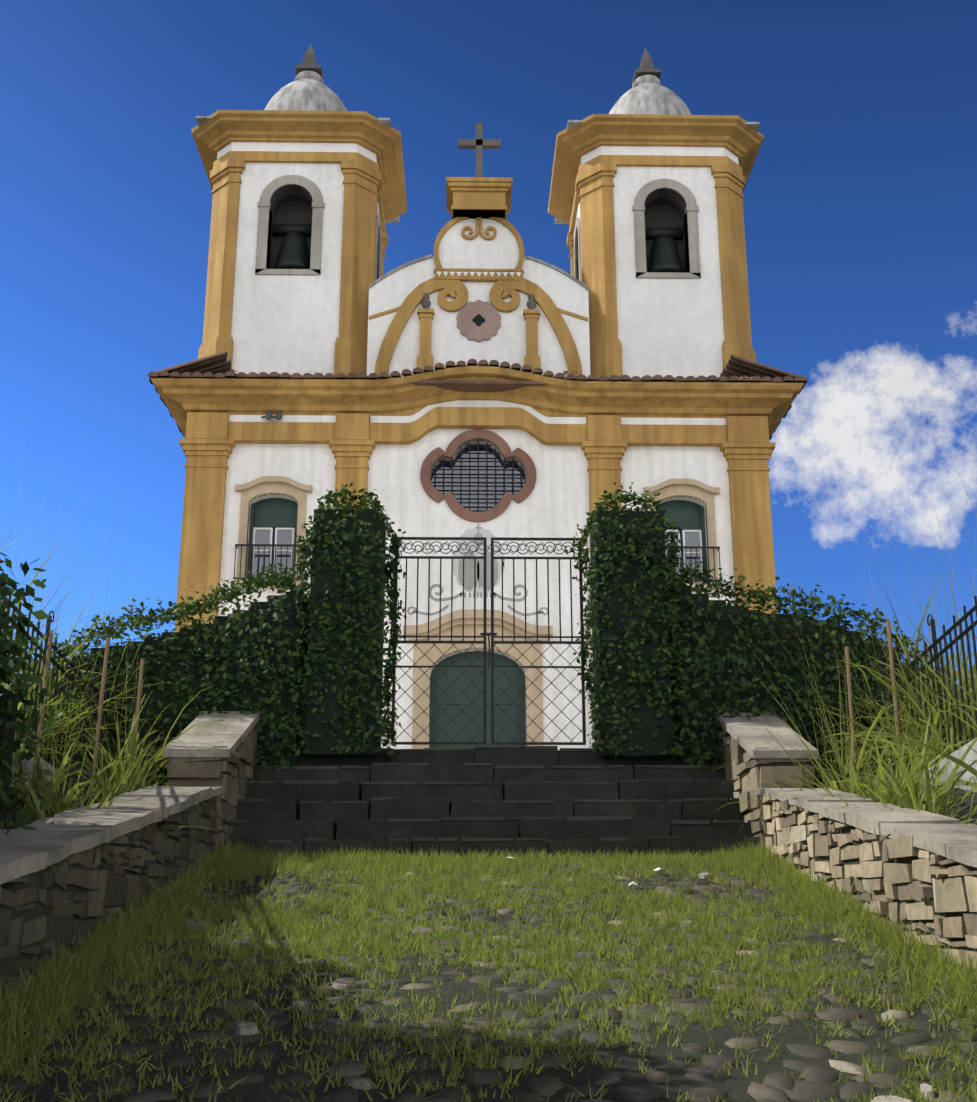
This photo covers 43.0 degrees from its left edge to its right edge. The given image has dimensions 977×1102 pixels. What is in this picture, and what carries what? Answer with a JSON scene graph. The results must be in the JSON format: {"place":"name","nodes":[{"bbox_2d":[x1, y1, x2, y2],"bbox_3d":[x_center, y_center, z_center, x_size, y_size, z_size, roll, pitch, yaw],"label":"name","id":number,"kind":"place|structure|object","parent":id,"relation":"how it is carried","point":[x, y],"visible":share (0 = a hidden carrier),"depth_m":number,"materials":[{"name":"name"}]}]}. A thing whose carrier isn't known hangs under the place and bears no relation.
{"place":"outdoors","nodes":[
{"label":"outdoors","id":0,"kind":"place"},
{"bbox_2d":[231,163,381,375],"bbox_3d":[-4.682,-5.906,30.539,3.800,7.000,3.800,0,-16,-1],"label":"tower shaft","id":1,"kind":"object","parent":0,"point":[281,324],"visible":0.25,"depth_m":28.61,"materials":[{"name":"white paint"}]},
{"bbox_2d":[366,219,589,380],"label":"pediment wall","id":2,"kind":"structure","parent":0,"point":[506,342],"depth_m":27.97,"materials":[{"name":"white paint"}]},
{"bbox_2d":[369,254,587,289],"bbox_3d":[-0.225,-6.271,28.517,4.980,0.873,0.650,0,-16,-1],"label":"gable coping","id":3,"kind":"object","parent":2,"relation":"on","point":[527,257],"visible":0.31,"depth_m":28.24,"materials":[{"name":"grey stone"}]},
{"bbox_2d":[436,271,521,276],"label":"dentil trim","id":4,"kind":"structure","parent":2,"relation":"attached to","point":[479,273],"depth_m":28.13,"materials":[{"name":"white paint"}]},
{"bbox_2d":[0,755,976,1101],"bbox_3d":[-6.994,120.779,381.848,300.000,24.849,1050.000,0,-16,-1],"label":"ground","id":5,"kind":"structure","parent":0,"point":[736,1085],"depth_m":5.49,"materials":[{"name":"green plant"}]},
{"bbox_2d":[0,689,17,828],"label":"bank shrub","id":6,"kind":"object","parent":5,"relation":"on","point":[10,733],"depth_m":7.86,"materials":[{"name":"green"}]},
{"bbox_2d":[0,552,91,834],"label":"bank shrubs","id":7,"kind":"object","parent":5,"relation":"on","point":[14,663],"visible":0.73,"depth_m":7.71,"materials":[{"name":"green plant"}]},
{"bbox_2d":[31,621,905,804],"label":"wooden stakes","id":8,"kind":"object","parent":5,"relation":"on","point":[102,690],"visible":0.62,"depth_m":11.05,"materials":[{"name":"brown wood"}]},
{"bbox_2d":[218,421,734,749],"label":"facade wall","id":9,"kind":"structure","parent":5,"relation":"on","point":[554,503],"depth_m":26.62,"materials":[{"name":"white paint"}]},
{"bbox_2d":[174,407,777,631],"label":"ochre trim","id":10,"kind":"structure","parent":9,"relation":"attached to","point":[208,442],"depth_m":26.82,"materials":[{"name":"paint"}]},
{"bbox_2d":[261,410,282,419],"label":"floodlights","id":11,"kind":"object","parent":10,"relation":"on","point":[269,416],"visible":1,"depth_m":26.84,"materials":[{"name":"grey metal"}]},
{"bbox_2d":[233,441,720,580],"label":"window grilles","id":12,"kind":"object","parent":9,"relation":"attached to","point":[495,502],"visible":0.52,"depth_m":26.94,"materials":[{"name":"black metal"}]},
{"bbox_2d":[230,476,723,748],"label":"stone frames","id":13,"kind":"structure","parent":9,"relation":"attached to","point":[298,491],"depth_m":25.82,"materials":[{"name":"beige stone"}]},
{"bbox_2d":[151,366,803,437],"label":"cornice","id":14,"kind":"structure","parent":9,"relation":"attached to","point":[182,397],"depth_m":26.84,"materials":[{"name":"paint"}]},
{"bbox_2d":[191,110,406,378],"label":"tower stone trim","id":15,"kind":"structure","parent":14,"relation":"on","point":[368,183],"depth_m":29.31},
{"bbox_2d":[272,224,311,268],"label":"bells","id":16,"kind":"object","parent":15,"relation":"attached to","point":[293,253],"visible":0.42,"depth_m":29.22,"materials":[{"name":"brown metal"}]},
{"bbox_2d":[217,142,376,162],"bbox_3d":[-4.682,-9.112,31.458,3.840,0.310,3.840,0,-16,-1],"label":"frieze band","id":17,"kind":"object","parent":15,"relation":"attached to","point":[296,147],"visible":0.22,"depth_m":29.63,"materials":[{"name":"white paint"}]},
{"bbox_2d":[196,71,399,222],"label":"dome","id":18,"kind":"structure","parent":15,"relation":"on","point":[307,91],"depth_m":31.03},
{"bbox_2d":[295,45,323,79],"bbox_3d":[-4.682,-12.904,32.546,0.680,1.000,0.680,0,-16,-1],"label":"finial","id":19,"kind":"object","parent":18,"relation":"on","point":[309,62],"depth_m":32.29,"materials":[{"name":"grey stone"}]},
{"bbox_2d":[255,175,381,279],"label":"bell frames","id":20,"kind":"structure","parent":15,"relation":"attached to","point":[276,184],"depth_m":29.08,"materials":[{"name":"stone"}]},
{"bbox_2d":[229,400,725,424],"bbox_3d":[-0.218,-3.016,27.206,10.860,0.555,0.175,0,-16,-1],"label":"frieze","id":21,"kind":"object","parent":14,"relation":"attached to","point":[490,403],"visible":0.56,"depth_m":27.12,"materials":[{"name":"white paint"}]},
{"bbox_2d":[148,351,807,439],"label":"eaves tiles","id":22,"kind":"object","parent":14,"relation":"on","point":[214,365],"visible":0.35,"depth_m":26.69,"materials":[{"name":"brown tile"}]},
{"bbox_2d":[369,177,587,380],"bbox_3d":[-0.220,-6.006,28.196,4.940,4.900,1.240,0,-16,-1],"label":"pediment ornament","id":23,"kind":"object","parent":22,"relation":"on","point":[478,199],"depth_m":28.02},
{"bbox_2d":[421,293,535,308],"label":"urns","id":24,"kind":"object","parent":23,"relation":"on","point":[426,303],"visible":0.88,"depth_m":27.90,"materials":[{"name":"stone"}]},
{"bbox_2d":[457,300,500,341],"bbox_3d":[-0.219,-5.177,27.896,0.999,1.020,0.080,0,-16,-1],"label":"rosette","id":25,"kind":"object","parent":23,"relation":"attached to","point":[486,330],"visible":0.85,"depth_m":27.85,"materials":[{"name":"stone"}]},
{"bbox_2d":[472,314,484,325],"bbox_3d":[-0.219,-5.176,27.898,0.300,0.300,0.095,0,-16,-1],"label":"oculus opening","id":26,"kind":"object","parent":25,"relation":"in","point":[478,320],"visible":0.75,"depth_m":27.85,"materials":[{"name":"black"}]},
{"bbox_2d":[458,122,500,176],"bbox_3d":[-0.220,-9.233,29.080,1.000,1.790,0.340,0,-16,-1],"label":"stone cross","id":27,"kind":"object","parent":23,"relation":"on","point":[479,143],"visible":0.81,"depth_m":29.10,"materials":[{"name":"grey stone"}]},
{"bbox_2d":[223,370,753,381],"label":"ledge weeds","id":28,"kind":"object","parent":22,"relation":"attached to","point":[565,372],"visible":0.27,"depth_m":26.96,"materials":[{"name":"green plant"}]},
{"bbox_2d":[548,114,763,377],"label":"tower stone trim","id":29,"kind":"structure","parent":14,"relation":"on","point":[589,185],"depth_m":29.46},
{"bbox_2d":[574,179,700,281],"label":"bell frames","id":30,"kind":"structure","parent":29,"relation":"attached to","point":[683,191],"depth_m":29.24,"materials":[{"name":"stone"}]},
{"bbox_2d":[555,75,759,223],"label":"dome","id":31,"kind":"structure","parent":29,"relation":"on","point":[647,94],"depth_m":31.18,"materials":[{"name":"white stone"}]},
{"bbox_2d":[632,48,660,84],"bbox_3d":[4.156,-12.860,32.699,0.680,1.000,0.680,0,-16,-1],"label":"spire finial","id":32,"kind":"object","parent":31,"relation":"on","point":[647,66],"depth_m":32.44,"materials":[{"name":"grey stone"}]},
{"bbox_2d":[580,146,738,164],"bbox_3d":[4.156,-9.068,31.612,3.840,0.310,3.840,0,-16,-1],"label":"frieze band","id":33,"kind":"object","parent":29,"relation":"attached to","point":[659,151],"visible":0.22,"depth_m":29.78,"materials":[{"name":"white paint"}]},
{"bbox_2d":[645,227,685,272],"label":"bells","id":34,"kind":"object","parent":29,"relation":"attached to","point":[664,256],"visible":0.31,"depth_m":29.38,"materials":[{"name":"brown metal"}]},
{"bbox_2d":[247,498,707,748],"bbox_3d":[-0.225,2.298,26.064,9.860,7.160,0.160,0,-16,-1],"label":"green joinery","id":35,"kind":"object","parent":9,"relation":"attached to","point":[273,513],"visible":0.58,"depth_m":25.93,"materials":[{"name":"paint"}]},
{"bbox_2d":[252,527,702,578],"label":"sashes","id":36,"kind":"object","parent":35,"relation":"in","point":[293,534],"visible":0.5,"depth_m":26.68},
{"bbox_2d":[253,446,701,582],"bbox_3d":[-0.225,-0.849,26.959,9.590,3.214,0.095,0,-16,-1],"label":"glass","id":37,"kind":"object","parent":9,"relation":"attached to","point":[285,537],"visible":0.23,"depth_m":27.12,"materials":[{"name":"grey glass"}]},
{"bbox_2d":[407,524,547,615],"bbox_3d":[-0.220,0.389,26.323,2.980,2.027,0.016,0,-16,-1],"label":"cartouche","id":38,"kind":"object","parent":9,"relation":"attached to","point":[468,574],"visible":0.77,"depth_m":26.24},
{"bbox_2d":[452,526,504,594],"bbox_3d":[-0.220,0.198,26.379,1.120,1.534,0.013,0,-16,-1],"label":"carved medallion","id":39,"kind":"object","parent":9,"relation":"attached to","point":[487,533],"visible":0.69,"depth_m":26.43,"materials":[{"name":"white stone"}]},
{"bbox_2d":[420,429,536,521],"bbox_3d":[-0.220,-1.627,26.925,2.520,2.116,0.190,0,-16,-1],"label":"window surround","id":40,"kind":"object","parent":9,"relation":"attached to","point":[453,504],"visible":0.9,"depth_m":26.84,"materials":[{"name":"red stone"}]},
{"bbox_2d":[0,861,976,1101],"bbox_3d":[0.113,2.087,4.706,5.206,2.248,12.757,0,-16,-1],"label":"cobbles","id":41,"kind":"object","parent":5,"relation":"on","point":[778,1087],"visible":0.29,"depth_m":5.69,"materials":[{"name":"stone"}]},
{"bbox_2d":[0,793,976,1004],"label":"dry stone walls","id":42,"kind":"structure","parent":5,"relation":"on","point":[66,899],"depth_m":7.63,"materials":[{"name":"beige stone"}]},
{"bbox_2d":[0,786,976,884],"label":"wall caps","id":43,"kind":"object","parent":42,"relation":"on","point":[64,835],"depth_m":8.04,"materials":[{"name":"grey stone"}]},
{"bbox_2d":[1,595,976,774],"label":"side fences","id":44,"kind":"object","parent":5,"relation":"on","point":[933,645],"visible":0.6,"depth_m":10.97,"materials":[{"name":"black metal"}]},
{"bbox_2d":[167,715,814,852],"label":"stringers","id":45,"kind":"object","parent":5,"relation":"on","point":[232,774],"visible":0.33,"depth_m":11.31,"materials":[{"name":"stone"}]},
{"bbox_2d":[163,711,818,757],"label":"stringer caps","id":46,"kind":"object","parent":45,"relation":"on","point":[743,730],"visible":0.75,"depth_m":11.86,"materials":[{"name":"grey stone"}]},
{"bbox_2d":[21,482,960,787],"bbox_3d":[-0.011,1.159,13.282,11.109,3.904,1.335,0,-16,-1],"label":"ivy","id":47,"kind":"object","parent":5,"relation":"on","point":[283,580],"depth_m":13.04,"materials":[{"name":"green plant"}]},
{"bbox_2d":[224,746,759,858],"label":"stairs","id":48,"kind":"structure","parent":5,"relation":"on","point":[282,813],"depth_m":11.82,"materials":[{"name":"stone"}]},
{"bbox_2d":[391,537,585,744],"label":"iron gate","id":49,"kind":"structure","parent":48,"relation":"on","point":[484,634],"depth_m":13.41,"materials":[{"name":"black metal"}]},
{"bbox_2d":[229,746,759,843],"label":"stair treads","id":50,"kind":"object","parent":48,"relation":"on","point":[569,818],"visible":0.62,"depth_m":11.85,"materials":[{"name":"stone"}]},
{"bbox_2d":[9,738,976,791],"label":"boundary walls","id":51,"kind":"structure","parent":5,"relation":"on","point":[967,774],"depth_m":10.07,"materials":[{"name":"grey paint"}]},
{"bbox_2d":[183,872,934,1101],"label":"loose stones","id":52,"kind":"object","parent":5,"relation":"on","point":[245,1028],"visible":0.67,"depth_m":5.56,"materials":[{"name":"grey stone"}]},
{"bbox_2d":[505,856,664,885],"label":"stones","id":53,"kind":"object","parent":5,"relation":"on","point":[659,869],"visible":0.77,"depth_m":10.21,"materials":[{"name":"white stone"}]},
{"bbox_2d":[0,0,976,686],"label":"sky","id":54,"kind":"structure","parent":0,"point":[860,191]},
{"bbox_2d":[574,166,724,377],"bbox_3d":[4.156,-5.862,30.693,3.800,7.000,3.800,0,-16,-1],"label":"tower shaft","id":55,"kind":"object","parent":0,"point":[674,328],"visible":0.35,"depth_m":28.76,"materials":[{"name":"white paint"}]}
]}

